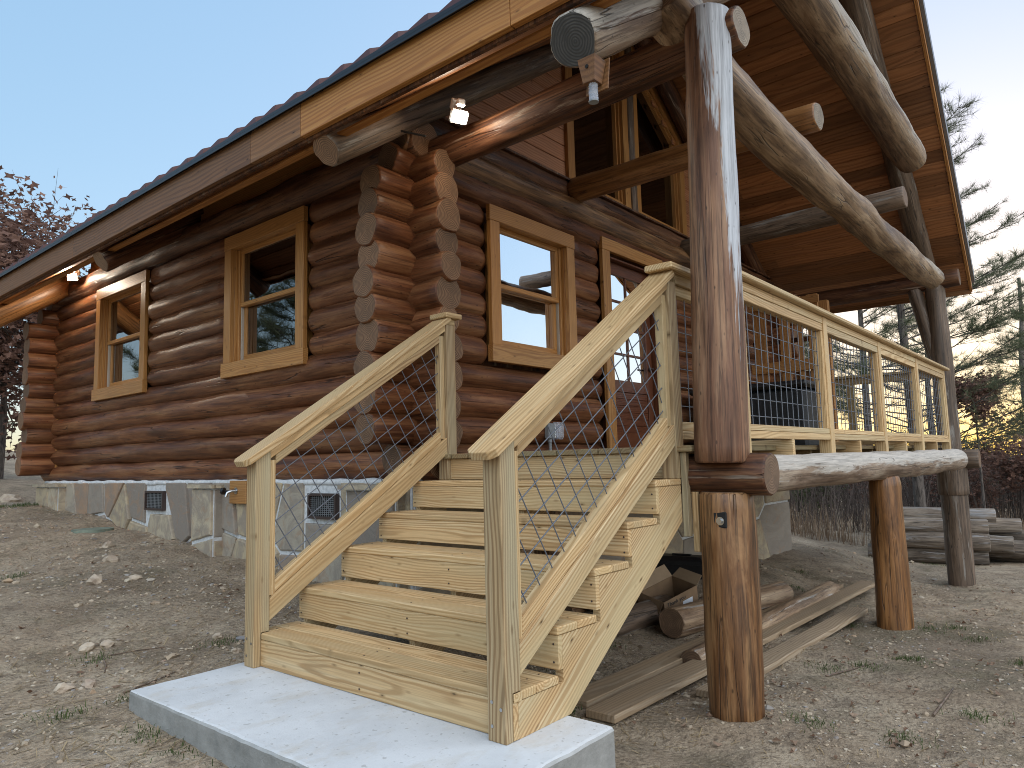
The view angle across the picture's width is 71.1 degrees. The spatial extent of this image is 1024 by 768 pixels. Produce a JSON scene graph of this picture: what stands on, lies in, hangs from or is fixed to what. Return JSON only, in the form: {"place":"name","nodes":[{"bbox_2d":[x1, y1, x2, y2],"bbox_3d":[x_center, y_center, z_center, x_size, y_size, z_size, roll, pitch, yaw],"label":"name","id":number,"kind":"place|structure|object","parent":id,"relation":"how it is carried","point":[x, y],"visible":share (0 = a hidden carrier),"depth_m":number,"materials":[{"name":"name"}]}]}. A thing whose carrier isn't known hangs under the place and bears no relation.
{"place":"outdoors","nodes":[
{"label":"outdoors","id":0,"kind":"place"},
{"bbox_2d":[0,451,1023,767],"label":"ground","id":1,"kind":"structure","parent":0,"point":[58,631],"depth_m":4.37,"materials":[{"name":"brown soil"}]},
{"bbox_2d":[0,494,24,502],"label":"rock","id":2,"kind":"object","parent":1,"relation":"on","point":[9,498],"visible":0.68,"depth_m":10.88,"materials":[{"name":"grey stone"}]},
{"bbox_2d":[0,319,28,478],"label":"oak tree","id":3,"kind":"object","parent":1,"relation":"on","point":[5,424],"visible":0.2,"depth_m":15.37,"materials":[{"name":"brown plant"}]},
{"bbox_2d":[0,165,95,398],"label":"oak tree","id":4,"kind":"object","parent":1,"relation":"on","point":[13,239],"visible":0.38,"depth_m":13.65,"materials":[{"name":"brown plant"}]},
{"bbox_2d":[53,682,75,692],"bbox_3d":[-2.268,1.541,3.629,0.081,0.060,0.095,-5,-7,27],"label":"rock","id":5,"kind":"object","parent":1,"relation":"on","point":[62,687],"visible":0.91,"depth_m":3.61,"materials":[{"name":"beige stone"}]},
{"bbox_2d":[78,642,94,653],"bbox_3d":[-2.506,1.558,4.221,0.080,0.062,0.086,1,-7,-24],"label":"rock","id":6,"kind":"object","parent":1,"relation":"on","point":[86,647],"visible":0.94,"depth_m":4.20,"materials":[{"name":"beige stone"}]},
{"bbox_2d":[81,679,95,687],"bbox_3d":[-2.183,1.549,3.701,0.091,0.051,0.072,-7,-8,43],"label":"rock","id":7,"kind":"object","parent":1,"relation":"on","point":[89,683],"visible":0.92,"depth_m":3.68,"materials":[{"name":"beige stone"}]},
{"bbox_2d":[71,527,113,532],"bbox_3d":[-4.503,1.589,7.693,0.400,0.068,0.400,-7,-8,39],"label":"utility lid","id":8,"kind":"object","parent":1,"relation":"on","point":[93,530],"visible":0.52,"depth_m":7.59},
{"bbox_2d":[86,574,102,584],"bbox_3d":[-3.221,1.512,5.516,0.123,0.094,0.134,-4,-6,19],"label":"rock","id":9,"kind":"object","parent":1,"relation":"on","point":[94,579],"visible":0.91,"depth_m":5.49,"materials":[{"name":"beige stone"}]},
{"bbox_2d":[100,640,114,646],"bbox_3d":[-2.428,1.563,4.297,0.077,0.054,0.075,4,-8,-43],"label":"rock","id":10,"kind":"object","parent":1,"relation":"on","point":[107,643],"visible":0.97,"depth_m":4.28,"materials":[{"name":"beige stone"}]},
{"bbox_2d":[102,541,115,547],"bbox_3d":[-3.819,1.529,6.773,0.107,0.090,0.132,-2,-6,6],"label":"rock","id":11,"kind":"object","parent":1,"relation":"on","point":[108,544],"visible":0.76,"depth_m":6.73,"materials":[{"name":"beige stone"}]},
{"bbox_2d":[102,555,118,562],"bbox_3d":[-3.483,1.526,6.228,0.115,0.083,0.136,-7,-8,39],"label":"rock","id":12,"kind":"object","parent":1,"relation":"on","point":[110,558],"visible":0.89,"depth_m":6.19,"materials":[{"name":"beige stone"}]},
{"bbox_2d":[109,647,160,655],"bbox_3d":[-2.219,1.579,4.238,0.298,0.013,0.009,2,-7,-31],"label":"stick","id":13,"kind":"object","parent":1,"relation":"on","point":[133,651],"visible":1,"depth_m":4.22,"materials":[{"name":"brown wood"}]},
{"bbox_2d":[129,574,142,580],"bbox_3d":[-2.948,1.519,5.614,0.104,0.060,0.075,1,-6,-19],"label":"rock","id":14,"kind":"object","parent":1,"relation":"on","point":[135,577],"visible":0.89,"depth_m":5.59,"materials":[{"name":"beige stone"}]},
{"bbox_2d":[123,672,174,692],"bbox_3d":[-1.862,1.536,3.694,0.012,0.021,0.316,-4,-7,22],"label":"stick","id":15,"kind":"object","parent":1,"relation":"on","point":[145,683],"visible":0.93,"depth_m":3.65,"materials":[{"name":"brown wood"}]},
{"bbox_2d":[212,632,221,638],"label":"rock","id":16,"kind":"object","parent":1,"relation":"on","point":[216,635],"visible":0.95,"depth_m":4.37,"materials":[{"name":"beige stone"}]},
{"bbox_2d":[230,648,241,653],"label":"rock","id":17,"kind":"object","parent":1,"relation":"on","point":[235,650],"visible":1,"depth_m":4.04,"materials":[{"name":"beige stone"}]},
{"bbox_2d":[129,662,615,767],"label":"concrete pad","id":18,"kind":"object","parent":1,"relation":"on","point":[239,715],"visible":0.59,"depth_m":2.77,"materials":[{"name":"grey concrete"}]},
{"bbox_2d":[234,312,461,667],"bbox_3d":[-0.906,0.485,4.344,0.170,2.044,1.618,-7,-8,39],"label":"stair railing","id":19,"kind":"object","parent":18,"relation":"on","point":[269,594],"visible":0.99,"depth_m":4.13,"materials":[{"name":"brown wood"}]},
{"bbox_2d":[261,452,700,740],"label":"wooden stairs","id":20,"kind":"structure","parent":18,"relation":"on","point":[421,672],"depth_m":3.46,"materials":[{"name":"brown wood"}]},
{"bbox_2d":[468,270,682,744],"bbox_3d":[0.381,0.345,3.256,0.142,2.022,1.585,-7,-8,39],"label":"stair railing","id":21,"kind":"object","parent":18,"relation":"on","point":[517,632],"visible":0.99,"depth_m":2.98,"materials":[{"name":"brown wood"}]},
{"bbox_2d":[0,0,980,721],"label":"log cabin","id":22,"kind":"object","parent":1,"relation":"on","point":[210,316],"visible":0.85,"depth_m":6.30,"materials":[{"name":"brown wood"}]},
{"bbox_2d":[67,270,79,280],"bbox_3d":[-5.545,-1.379,9.078,0.132,0.162,0.132,-1,-6,-5],"label":"floodlight","id":23,"kind":"object","parent":22,"relation":"attached to","point":[73,276],"visible":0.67,"depth_m":9.02,"materials":[{"name":"white plastic"}]},
{"bbox_2d":[91,269,153,401],"bbox_3d":[-4.539,-0.528,8.439,1.410,1.380,0.212,-7,-8,39],"label":"window","id":24,"kind":"structure","parent":22,"relation":"in","point":[122,334],"depth_m":8.50,"materials":[{"name":"beige wood"}]},
{"bbox_2d":[220,481,246,503],"bbox_3d":[-2.485,0.965,6.376,0.280,0.205,0.140,-7,-8,39],"label":"faucet","id":25,"kind":"object","parent":22,"relation":"attached to","point":[237,491],"visible":0.95,"depth_m":6.39,"materials":[{"name":"silver metal"}]},
{"bbox_2d":[220,205,312,378],"bbox_3d":[-2.193,-0.778,6.495,1.335,1.360,0.212,-7,-8,39],"label":"window","id":26,"kind":"structure","parent":22,"relation":"in","point":[267,288],"depth_m":6.52,"materials":[{"name":"beige wood"}]},
{"bbox_2d":[401,130,425,136],"bbox_3d":[-0.785,-1.784,5.005,0.379,0.164,0.054,-2,-6,3],"label":"cable","id":27,"kind":"object","parent":22,"relation":"attached to","point":[413,133],"visible":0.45,"depth_m":4.99,"materials":[{"name":"black plastic"}]},
{"bbox_2d":[449,98,468,124],"bbox_3d":[-0.363,-1.857,4.855,0.132,0.179,0.129,2,-7,-26],"label":"floodlight","id":28,"kind":"object","parent":22,"relation":"attached to","point":[458,115],"visible":1,"depth_m":4.83,"materials":[{"name":"white plastic"}]},
{"bbox_2d":[484,203,577,369],"bbox_3d":[0.148,-0.785,6.320,0.212,1.305,1.230,-7,-8,39],"label":"window","id":29,"kind":"structure","parent":22,"relation":"in","point":[531,317],"depth_m":6.31,"materials":[{"name":"beige wood"}]},
{"bbox_2d":[545,422,563,449],"bbox_3d":[0.374,0.466,6.262,0.080,0.266,0.195,-7,-8,39],"label":"outlet box","id":30,"kind":"object","parent":22,"relation":"attached to","point":[558,433],"visible":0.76,"depth_m":6.24,"materials":[{"name":"grey metal"}]},
{"bbox_2d":[577,53,609,104],"bbox_3d":[0.383,-1.460,3.377,0.120,0.283,0.116,-7,-8,39],"label":"bee trap","id":31,"kind":"object","parent":22,"relation":"hanging from","point":[594,69],"visible":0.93,"depth_m":3.35,"materials":[{"name":"brown wood"}]},
{"bbox_2d":[562,50,631,208],"bbox_3d":[0.998,-3.117,8.325,0.130,2.499,2.457,-7,27,39],"label":"gable window","id":32,"kind":"structure","parent":22,"relation":"in","point":[598,140],"depth_m":8.41,"materials":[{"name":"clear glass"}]},
{"bbox_2d":[610,262,654,447],"bbox_3d":[1.256,-0.273,7.603,0.110,1.975,0.960,-7,-8,39],"label":"door","id":33,"kind":"structure","parent":22,"relation":"in","point":[624,280],"depth_m":7.66,"materials":[{"name":"brown wood"}]},
{"bbox_2d":[631,45,686,235],"bbox_3d":[1.880,-3.124,9.390,0.130,2.432,1.360,-7,-8,39],"label":"gable window","id":34,"kind":"structure","parent":22,"relation":"in","point":[662,200],"depth_m":9.51,"materials":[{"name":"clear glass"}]},
{"bbox_2d":[689,379,818,444],"bbox_3d":[2.737,0.376,7.980,1.320,0.701,0.700,-7,-8,39],"label":"hot tub","id":35,"kind":"object","parent":22,"relation":"on","point":[773,407],"visible":0.26,"depth_m":7.52,"materials":[{"name":"black plastic"}]},
{"bbox_2d":[644,261,950,454],"bbox_3d":[3.203,0.099,6.535,0.350,1.061,7.290,-7,-8,39],"label":"deck railing","id":36,"kind":"object","parent":22,"relation":"on","point":[819,323],"visible":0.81,"depth_m":5.34,"materials":[{"name":"brown wood"}]},
{"bbox_2d":[835,371,941,444],"bbox_3d":[4.720,0.380,9.855,2.000,0.989,0.130,-7,-8,39],"label":"end railing","id":37,"kind":"object","parent":22,"relation":"on","point":[860,380],"visible":0.13,"depth_m":9.82,"materials":[{"name":"brown wood"}]},
{"bbox_2d":[0,502,1022,767],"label":"grass tufts","id":38,"kind":"object","parent":1,"relation":"on","point":[816,720],"visible":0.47,"depth_m":3.66,"materials":[{"name":"green plant"}]},
{"bbox_2d":[0,503,1023,767],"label":"straw","id":39,"kind":"object","parent":1,"relation":"on","point":[296,617],"visible":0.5,"depth_m":3.99,"materials":[{"name":"beige plant"}]},
{"bbox_2d":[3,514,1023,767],"bbox_3d":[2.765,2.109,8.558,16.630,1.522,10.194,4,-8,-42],"label":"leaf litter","id":40,"kind":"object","parent":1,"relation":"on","point":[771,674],"visible":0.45,"depth_m":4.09,"materials":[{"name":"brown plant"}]},
{"bbox_2d":[565,606,589,612],"bbox_3d":[0.774,1.849,6.033,0.112,0.108,1.102,-6,-10,37],"label":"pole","id":41,"kind":"object","parent":1,"relation":"on","point":[575,609],"visible":0.09,"depth_m":5.62,"materials":[{"name":"brown wood"}]},
{"bbox_2d":[592,594,671,636],"bbox_3d":[0.805,1.829,5.486,0.231,0.226,1.702,-6,-10,38],"label":"log","id":42,"kind":"object","parent":1,"relation":"on","point":[642,614],"visible":0.25,"depth_m":5.63,"materials":[{"name":"brown wood"}]},
{"bbox_2d":[638,565,701,614],"bbox_3d":[1.315,1.764,6.030,0.507,0.429,0.314,2,-7,-32],"label":"cardboard box","id":43,"kind":"object","parent":1,"relation":"on","point":[677,588],"visible":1,"depth_m":6.12,"materials":[{"name":"brown cardboard"}]},
{"bbox_2d":[656,553,701,578],"bbox_3d":[1.722,1.828,7.246,0.520,0.222,0.277,-5,-7,33],"label":"tool box","id":44,"kind":"object","parent":1,"relation":"on","point":[673,562],"visible":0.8,"depth_m":7.14,"materials":[{"name":"black plastic"}]},
{"bbox_2d":[576,584,843,708],"bbox_3d":[1.945,1.946,5.829,0.170,0.042,5.307,-6,-10,37],"label":"plank","id":45,"kind":"object","parent":1,"relation":"on","point":[604,688],"visible":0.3,"depth_m":4.22,"materials":[{"name":"brown wood"}]},
{"bbox_2d":[659,581,793,638],"bbox_3d":[1.913,1.932,6.203,0.252,0.266,2.075,-7,-11,42],"label":"log","id":46,"kind":"object","parent":1,"relation":"on","point":[680,621],"visible":0.38,"depth_m":5.53,"materials":[{"name":"brown wood"}]},
{"bbox_2d":[586,581,874,723],"bbox_3d":[2.210,1.929,5.765,0.170,0.043,5.746,-6,-10,38],"label":"plank","id":47,"kind":"object","parent":1,"relation":"on","point":[617,708],"visible":0.78,"depth_m":4.15,"materials":[{"name":"brown wood"}]},
{"bbox_2d":[681,581,839,662],"bbox_3d":[2.223,1.957,5.994,0.196,0.194,3.596,-6,-9,37],"label":"log","id":48,"kind":"object","parent":1,"relation":"on","point":[785,610],"visible":0.5,"depth_m":6.08,"materials":[{"name":"brown wood"}]},
{"bbox_2d":[696,607,867,697],"bbox_3d":[2.135,1.892,5.263,0.150,0.040,3.373,-6,-10,38],"label":"plank","id":49,"kind":"object","parent":1,"relation":"on","point":[780,654],"visible":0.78,"depth_m":5.24,"materials":[{"name":"brown wood"}]},
{"bbox_2d":[789,484,849,520],"bbox_3d":[8.711,3.099,20.629,1.739,2.162,1.881,-7,-8,39],"label":"shrub","id":50,"kind":"object","parent":1,"relation":"on","point":[809,491],"visible":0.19,"depth_m":20.56,"materials":[{"name":"brown plant"}]},
{"bbox_2d":[825,663,873,676],"bbox_3d":[2.130,1.794,4.510,0.522,0.021,0.012,3,-7,-34],"label":"stick","id":51,"kind":"object","parent":1,"relation":"on","point":[846,670],"visible":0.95,"depth_m":4.47,"materials":[{"name":"brown wood"}]},
{"bbox_2d":[844,481,901,503],"bbox_3d":[10.616,3.010,20.978,1.472,1.993,1.634,-7,-8,39],"label":"shrub","id":52,"kind":"object","parent":1,"relation":"on","point":[849,493],"visible":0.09,"depth_m":20.95,"materials":[{"name":"brown plant"}]},
{"bbox_2d":[809,304,956,430],"bbox_3d":[13.229,-2.254,27.227,6.301,13.442,5.674,-3,-6,12],"label":"pine tree","id":53,"kind":"object","parent":1,"relation":"on","point":[861,323],"visible":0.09,"depth_m":26.66,"materials":[{"name":"green plant"}]},
{"bbox_2d":[842,428,933,503],"bbox_3d":[12.621,2.771,24.329,3.279,2.986,3.353,-7,-8,39],"label":"shrub","id":54,"kind":"object","parent":1,"relation":"on","point":[907,444],"visible":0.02,"depth_m":23.90,"materials":[{"name":"brown plant"}]},
{"bbox_2d":[788,428,1023,534],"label":"brush","id":55,"kind":"object","parent":1,"relation":"on","point":[907,497],"visible":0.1,"depth_m":17.98,"materials":[{"name":"brown plant"}]},
{"bbox_2d":[788,500,1023,545],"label":"dry grass","id":56,"kind":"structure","parent":1,"relation":"on","point":[805,526],"depth_m":15.56,"materials":[{"name":"brown plant"}]},
{"bbox_2d":[803,61,1023,506],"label":"pine tree","id":57,"kind":"object","parent":1,"relation":"on","point":[905,320],"visible":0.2,"depth_m":14.03,"materials":[{"name":"green plant"}]},
{"bbox_2d":[895,334,935,434],"bbox_3d":[14.960,-0.030,26.158,1.968,9.012,2.042,-4,-7,22],"label":"bare tree","id":58,"kind":"object","parent":1,"relation":"on","point":[928,398],"visible":0.04,"depth_m":26.29,"materials":[{"name":"brown plant"}]},
{"bbox_2d":[868,543,989,564],"bbox_3d":[7.452,3.066,12.883,1.874,0.307,0.320,-4,-7,30],"label":"log","id":59,"kind":"object","parent":1,"relation":"on","point":[924,555],"visible":0.48,"depth_m":12.73,"materials":[{"name":"grey wood"}]},
{"bbox_2d":[905,531,990,551],"bbox_3d":[7.438,2.784,12.787,1.825,0.316,0.317,-4,-7,30],"label":"log","id":60,"kind":"object","parent":59,"relation":"on","point":[935,540],"visible":0.44,"depth_m":12.64,"materials":[{"name":"wood"}]},
{"bbox_2d":[904,517,988,533],"bbox_3d":[7.494,2.536,12.866,1.765,0.288,0.289,-4,-6,28],"label":"log","id":61,"kind":"object","parent":60,"relation":"on","point":[919,524],"visible":0.47,"depth_m":12.75,"materials":[{"name":"wood"}]},
{"bbox_2d":[989,535,1014,553],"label":"log","id":62,"kind":"object","parent":59,"relation":"on","point":[1002,544],"visible":0.34,"depth_m":12.29,"materials":[{"name":"wood"}]},
{"bbox_2d":[932,687,953,716],"bbox_3d":[2.316,1.695,3.840,0.015,0.025,0.600,-7,-8,39],"label":"stick","id":63,"kind":"object","parent":1,"relation":"on","point":[937,709],"visible":1,"depth_m":3.77,"materials":[{"name":"brown wood"}]},
{"bbox_2d":[901,423,998,488],"bbox_3d":[12.606,2.489,20.758,2.442,2.814,2.621,-7,-8,39],"label":"shrub","id":64,"kind":"object","parent":1,"relation":"on","point":[935,476],"visible":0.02,"depth_m":20.64,"materials":[{"name":"brown plant"}]},
{"bbox_2d":[887,306,1015,485],"bbox_3d":[13.557,0.623,22.740,4.472,6.864,4.278,-7,-8,39],"label":"pine tree","id":65,"kind":"object","parent":1,"relation":"on","point":[919,341],"visible":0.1,"depth_m":22.38,"materials":[{"name":"green plant"}]},
{"bbox_2d":[921,346,995,447],"bbox_3d":[11.679,1.231,18.826,1.665,5.179,2.966,-4,-7,20],"label":"bare tree","id":66,"kind":"object","parent":1,"relation":"on","point":[960,416],"visible":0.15,"depth_m":18.72,"materials":[{"name":"brown plant"}]},
{"bbox_2d":[924,461,1005,508],"bbox_3d":[10.589,2.579,16.636,1.687,1.968,1.549,-7,-8,39],"label":"shrub","id":67,"kind":"object","parent":1,"relation":"on","point":[976,491],"visible":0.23,"depth_m":16.51,"materials":[{"name":"brown plant"}]},
{"bbox_2d":[935,288,1023,427],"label":"pine tree","id":68,"kind":"object","parent":1,"relation":"on","point":[1003,342],"visible":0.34,"depth_m":18.61,"materials":[{"name":"green plant"}]},
{"bbox_2d":[955,369,1006,507],"bbox_3d":[9.298,1.486,14.328,1.226,3.627,1.284,-7,-8,39],"label":"oak tree","id":69,"kind":"object","parent":1,"relation":"on","point":[983,410],"visible":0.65,"depth_m":14.18,"materials":[{"name":"brown plant"}]},
{"bbox_2d":[962,403,1023,514],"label":"shrub","id":70,"kind":"object","parent":1,"relation":"on","point":[993,453],"visible":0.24,"depth_m":17.51,"materials":[{"name":"brown plant"}]},
{"bbox_2d":[969,277,1023,429],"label":"bare tree","id":71,"kind":"object","parent":1,"relation":"on","point":[1021,324],"visible":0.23,"depth_m":21.03,"materials":[{"name":"plant"}]},
{"bbox_2d":[980,434,1023,501],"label":"shrub","id":72,"kind":"object","parent":1,"relation":"on","point":[1013,466],"visible":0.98,"depth_m":15.09,"materials":[{"name":"brown plant"}]},
{"bbox_2d":[989,557,1023,562],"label":"log","id":73,"kind":"object","parent":1,"relation":"on","point":[1004,559],"visible":0.2,"depth_m":12.57,"materials":[{"name":"wood"}]},
{"bbox_2d":[989,540,1023,558],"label":"log","id":74,"kind":"object","parent":73,"relation":"on","point":[1018,549],"visible":0.17,"depth_m":12.31,"materials":[{"name":"wood"}]},
{"bbox_2d":[989,530,1023,540],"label":"log","id":75,"kind":"object","parent":73,"relation":"on","point":[1018,536],"visible":0.17,"depth_m":12.62,"materials":[{"name":"brown wood"}]},
{"bbox_2d":[988,518,1021,533],"bbox_3d":[8.604,2.525,12.813,0.825,0.282,0.282,-2,-6,26],"label":"log","id":76,"kind":"object","parent":75,"relation":"on","point":[1007,525],"visible":0.59,"depth_m":12.64,"materials":[{"name":"brown wood"}]},
{"bbox_2d":[903,507,996,522],"bbox_3d":[7.911,2.421,13.213,1.677,0.300,0.305,-4,-6,29],"label":"log","id":77,"kind":"object","parent":76,"relation":"on","point":[989,514],"visible":0.41,"depth_m":13.13,"materials":[{"name":"wood"}]},
{"bbox_2d":[995,401,1023,484],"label":"shrub","id":78,"kind":"object","parent":1,"relation":"on","point":[1016,436],"visible":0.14,"depth_m":16.05,"materials":[{"name":"brown plant"}]},
{"bbox_2d":[0,0,1023,454],"label":"sky","id":79,"kind":"structure","parent":0,"point":[108,97],"materials":[{"name":"blue"}]},
{"bbox_2d":[748,293,837,428],"bbox_3d":[3.684,-0.126,9.367,0.900,1.946,0.530,-7,-8,39],"label":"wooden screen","id":80,"kind":"object","parent":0,"point":[814,300],"visible":0.27,"depth_m":9.24,"materials":[{"name":"brown wood"}]}
]}

